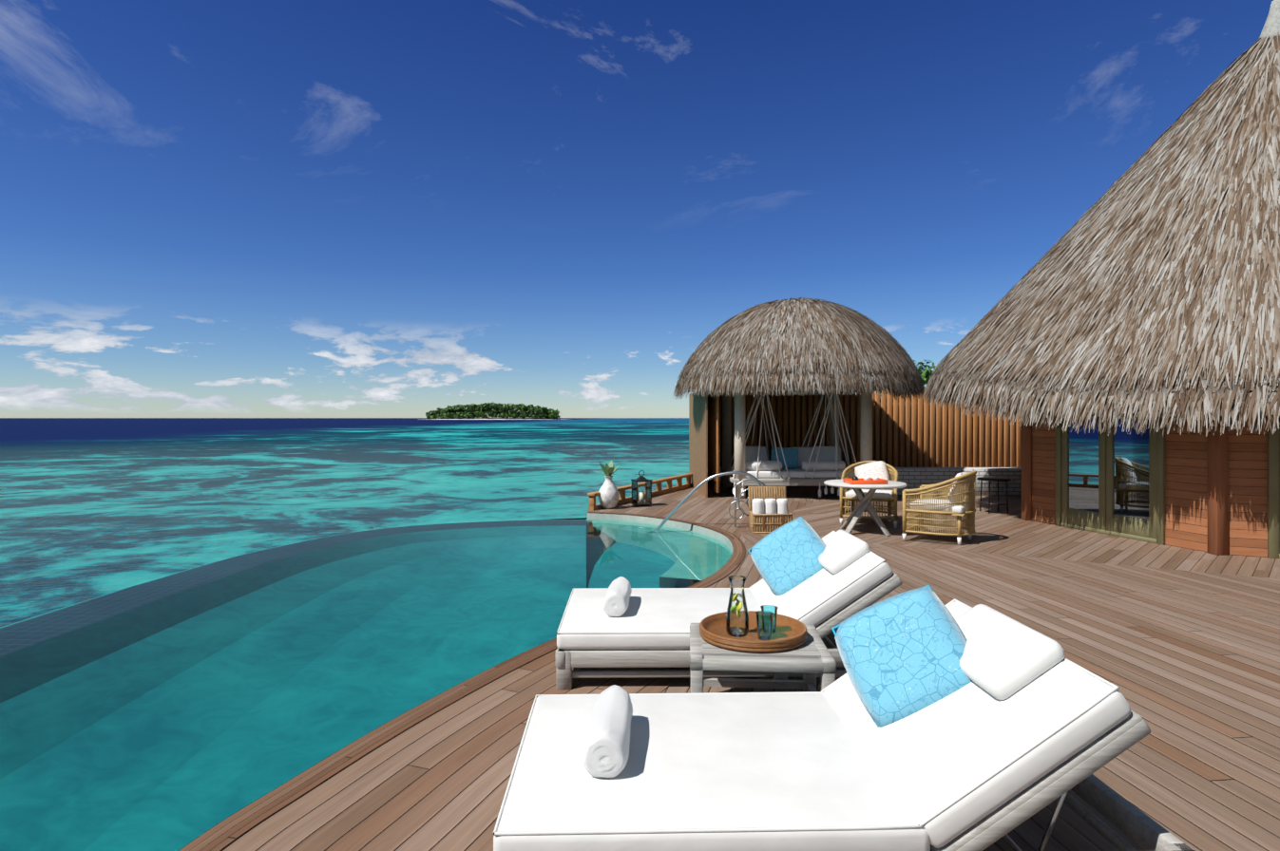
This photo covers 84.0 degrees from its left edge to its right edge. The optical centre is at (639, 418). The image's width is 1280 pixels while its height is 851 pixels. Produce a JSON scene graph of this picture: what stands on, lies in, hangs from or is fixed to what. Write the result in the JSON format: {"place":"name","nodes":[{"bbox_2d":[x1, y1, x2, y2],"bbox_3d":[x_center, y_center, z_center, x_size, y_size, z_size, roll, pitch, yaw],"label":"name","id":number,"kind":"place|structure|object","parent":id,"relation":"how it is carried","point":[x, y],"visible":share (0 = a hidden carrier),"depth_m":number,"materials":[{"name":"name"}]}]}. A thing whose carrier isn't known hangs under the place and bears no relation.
{"place":"outdoors","nodes":[
{"label":"outdoors","id":0,"kind":"place"},
{"bbox_2d":[0,418,726,628],"bbox_3d":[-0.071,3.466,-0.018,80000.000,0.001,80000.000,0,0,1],"label":"sea","id":1,"kind":"structure","parent":0,"point":[90,508],"depth_m":38.53,"materials":[{"name":"liquid"}]},
{"bbox_2d":[430,418,557,420],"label":"island beach","id":2,"kind":"structure","parent":1,"relation":"on","point":[493,419],"depth_m":1564.52,"materials":[{"name":"beige sand"}]},
{"bbox_2d":[425,401,561,420],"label":"island trees","id":3,"kind":"object","parent":2,"relation":"on","point":[474,410],"visible":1,"depth_m":1576.42,"materials":[{"name":"green plant"}]},
{"bbox_2d":[0,0,1272,418],"label":"sky","id":4,"kind":"structure","parent":0,"point":[209,208],"materials":[{"name":"blue"}]},
{"bbox_2d":[219,473,1279,850],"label":"deck","id":5,"kind":"structure","parent":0,"point":[1179,646],"depth_m":4.96,"materials":[{"name":"brown wood"}]},
{"bbox_2d":[178,511,745,850],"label":"curved deck band","id":6,"kind":"object","parent":5,"relation":"on","point":[438,781],"visible":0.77,"depth_m":2.88,"materials":[{"name":"brown wood"}]},
{"bbox_2d":[592,460,624,509],"bbox_3d":[-0.501,1.077,11.530,0.407,0.777,0.375,0,0,-31],"label":"vase","id":7,"kind":"object","parent":5,"relation":"on","point":[608,497],"visible":0.98,"depth_m":11.44,"materials":[{"name":"ceramic"}]},
{"bbox_2d":[587,473,692,510],"bbox_3d":[0.254,1.331,13.528,0.130,0.270,4.924,0,0,25],"label":"wooden railing","id":8,"kind":"object","parent":5,"relation":"on","point":[622,499],"visible":0.52,"depth_m":13.49,"materials":[{"name":"brown wood"}]},
{"bbox_2d":[630,470,652,505],"bbox_3d":[0.027,1.158,11.902,0.280,0.577,0.280,0,0,-19],"label":"lantern","id":9,"kind":"object","parent":5,"relation":"on","point":[647,491],"visible":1,"depth_m":11.87,"materials":[{"name":"black metal"}]},
{"bbox_2d":[587,513,733,552],"bbox_3d":[-1.865,2.766,4.005,5.739,2.599,13.985,0,0,1],"label":"pool edge","id":10,"kind":"object","parent":5,"relation":"in","point":[721,537],"visible":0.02,"depth_m":10.25,"materials":[{"name":"beige stone"}]},
{"bbox_2d":[0,517,732,850],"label":"swimming pool","id":11,"kind":"structure","parent":10,"relation":"on","point":[177,712],"depth_m":4.61,"materials":[{"name":"teal liquid"}]},
{"bbox_2d":[654,471,766,531],"bbox_3d":[0.922,1.219,9.580,1.684,1.015,0.188,0,0,7],"label":"pool handrail","id":12,"kind":"object","parent":5,"relation":"on","point":[697,487],"visible":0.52,"depth_m":9.55,"materials":[{"name":"silver metal"}]},
{"bbox_2d":[555,516,902,689],"bbox_3d":[0.560,1.047,4.335,2.065,0.837,1.072,0,0,1],"label":"lounger","id":13,"kind":"object","parent":5,"relation":"on","point":[825,584],"visible":0.79,"depth_m":4.03,"materials":[{"name":"white fabric"}]},
{"bbox_2d":[689,623,836,693],"bbox_3d":[0.561,1.266,3.417,0.640,0.400,0.540,0,0,4],"label":"side table","id":14,"kind":"object","parent":5,"relation":"on","point":[811,658],"visible":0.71,"depth_m":3.20,"materials":[{"name":"white wood"}]},
{"bbox_2d":[699,575,807,652],"bbox_3d":[0.550,0.920,3.472,0.520,0.288,0.520,0,0,1],"label":"serving tray","id":15,"kind":"object","parent":14,"relation":"on","point":[735,628],"visible":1,"depth_m":3.46,"materials":[{"name":"brown wood"},{"name":"clear glass"},{"name":"blue glass"}]},
{"bbox_2d":[747,486,792,534],"bbox_3d":[1.682,1.183,9.198,0.514,0.566,0.416,0,0,1],"label":"towel basket","id":16,"kind":"object","parent":5,"relation":"on","point":[769,513],"visible":0.92,"depth_m":9.11,"materials":[{"name":"wicker"}]},
{"bbox_2d":[719,382,876,498],"bbox_3d":[2.995,0.381,14.133,2.800,2.170,2.800,0,0,1],"label":"daybed","id":17,"kind":"object","parent":5,"relation":"on","point":[819,466],"visible":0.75,"depth_m":13.04,"materials":[{"name":"fabric"}]},
{"bbox_2d":[672,297,924,401],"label":"thatched roof","id":18,"kind":"structure","parent":17,"relation":"attached to","point":[802,343],"depth_m":12.34,"materials":[{"name":"beige plant"}]},
{"bbox_2d":[493,585,1196,850],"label":"lounger","id":19,"kind":"object","parent":5,"relation":"on","point":[929,720],"visible":1,"depth_m":2.26,"materials":[{"name":"white fabric"}]},
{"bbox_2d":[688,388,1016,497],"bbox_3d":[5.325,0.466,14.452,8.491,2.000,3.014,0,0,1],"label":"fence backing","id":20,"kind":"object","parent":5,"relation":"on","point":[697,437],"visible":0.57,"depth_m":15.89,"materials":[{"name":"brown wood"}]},
{"bbox_2d":[698,386,1021,493],"bbox_3d":[5.361,0.347,14.402,8.232,2.058,2.832,0,0,1],"label":"fence","id":21,"kind":"object","parent":5,"relation":"on","point":[715,401],"visible":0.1,"depth_m":15.72,"materials":[{"name":"brown wood"}]},
{"bbox_2d":[823,476,906,536],"bbox_3d":[2.881,1.103,9.114,1.010,0.742,1.010,0,0,1],"label":"round table","id":22,"kind":"object","parent":5,"relation":"on","point":[856,485],"visible":1,"depth_m":8.98,"materials":[{"name":"wood"}]},
{"bbox_2d":[840,460,897,528],"bbox_3d":[3.218,1.037,9.956,0.748,0.856,0.742,0,0,22],"label":"wicker chair","id":23,"kind":"object","parent":5,"relation":"on","point":[882,469],"visible":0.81,"depth_m":10.01,"materials":[{"name":"wicker"}]},
{"bbox_2d":[902,471,976,545],"bbox_3d":[3.638,1.041,8.537,0.742,0.849,0.748,0,0,37],"label":"armchair","id":24,"kind":"object","parent":5,"relation":"on","point":[958,489],"visible":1,"depth_m":8.27,"materials":[{"name":"wicker"}]},
{"bbox_2d":[894,467,1021,496],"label":"planter wall","id":25,"kind":"structure","parent":5,"relation":"on","point":[912,478],"depth_m":13.48,"materials":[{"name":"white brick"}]},
{"bbox_2d":[976,477,1011,514],"bbox_3d":[5.494,1.201,11.041,0.470,0.530,0.470,0,0,1],"label":"black stand","id":26,"kind":"object","parent":5,"relation":"on","point":[989,480],"visible":1,"depth_m":10.91,"materials":[{"name":"black metal"}]},
{"bbox_2d":[1021,326,1279,558],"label":"villa","id":27,"kind":"object","parent":5,"relation":"on","point":[1216,493],"visible":0.46,"depth_m":8.23,"materials":[{"name":"brown wood"}]},
{"bbox_2d":[921,0,1279,437],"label":"thatched roof","id":28,"kind":"structure","parent":27,"relation":"on","point":[1143,278],"depth_m":8.63,"materials":[{"name":"beige plant"}]},
{"bbox_2d":[874,359,938,394],"bbox_3d":[7.963,-0.135,20.445,3.506,3.251,3.090,0,0,1],"label":"tree","id":29,"kind":"object","parent":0,"point":[926,373],"visible":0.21,"depth_m":19.81,"materials":[{"name":"green plant"}]}
]}

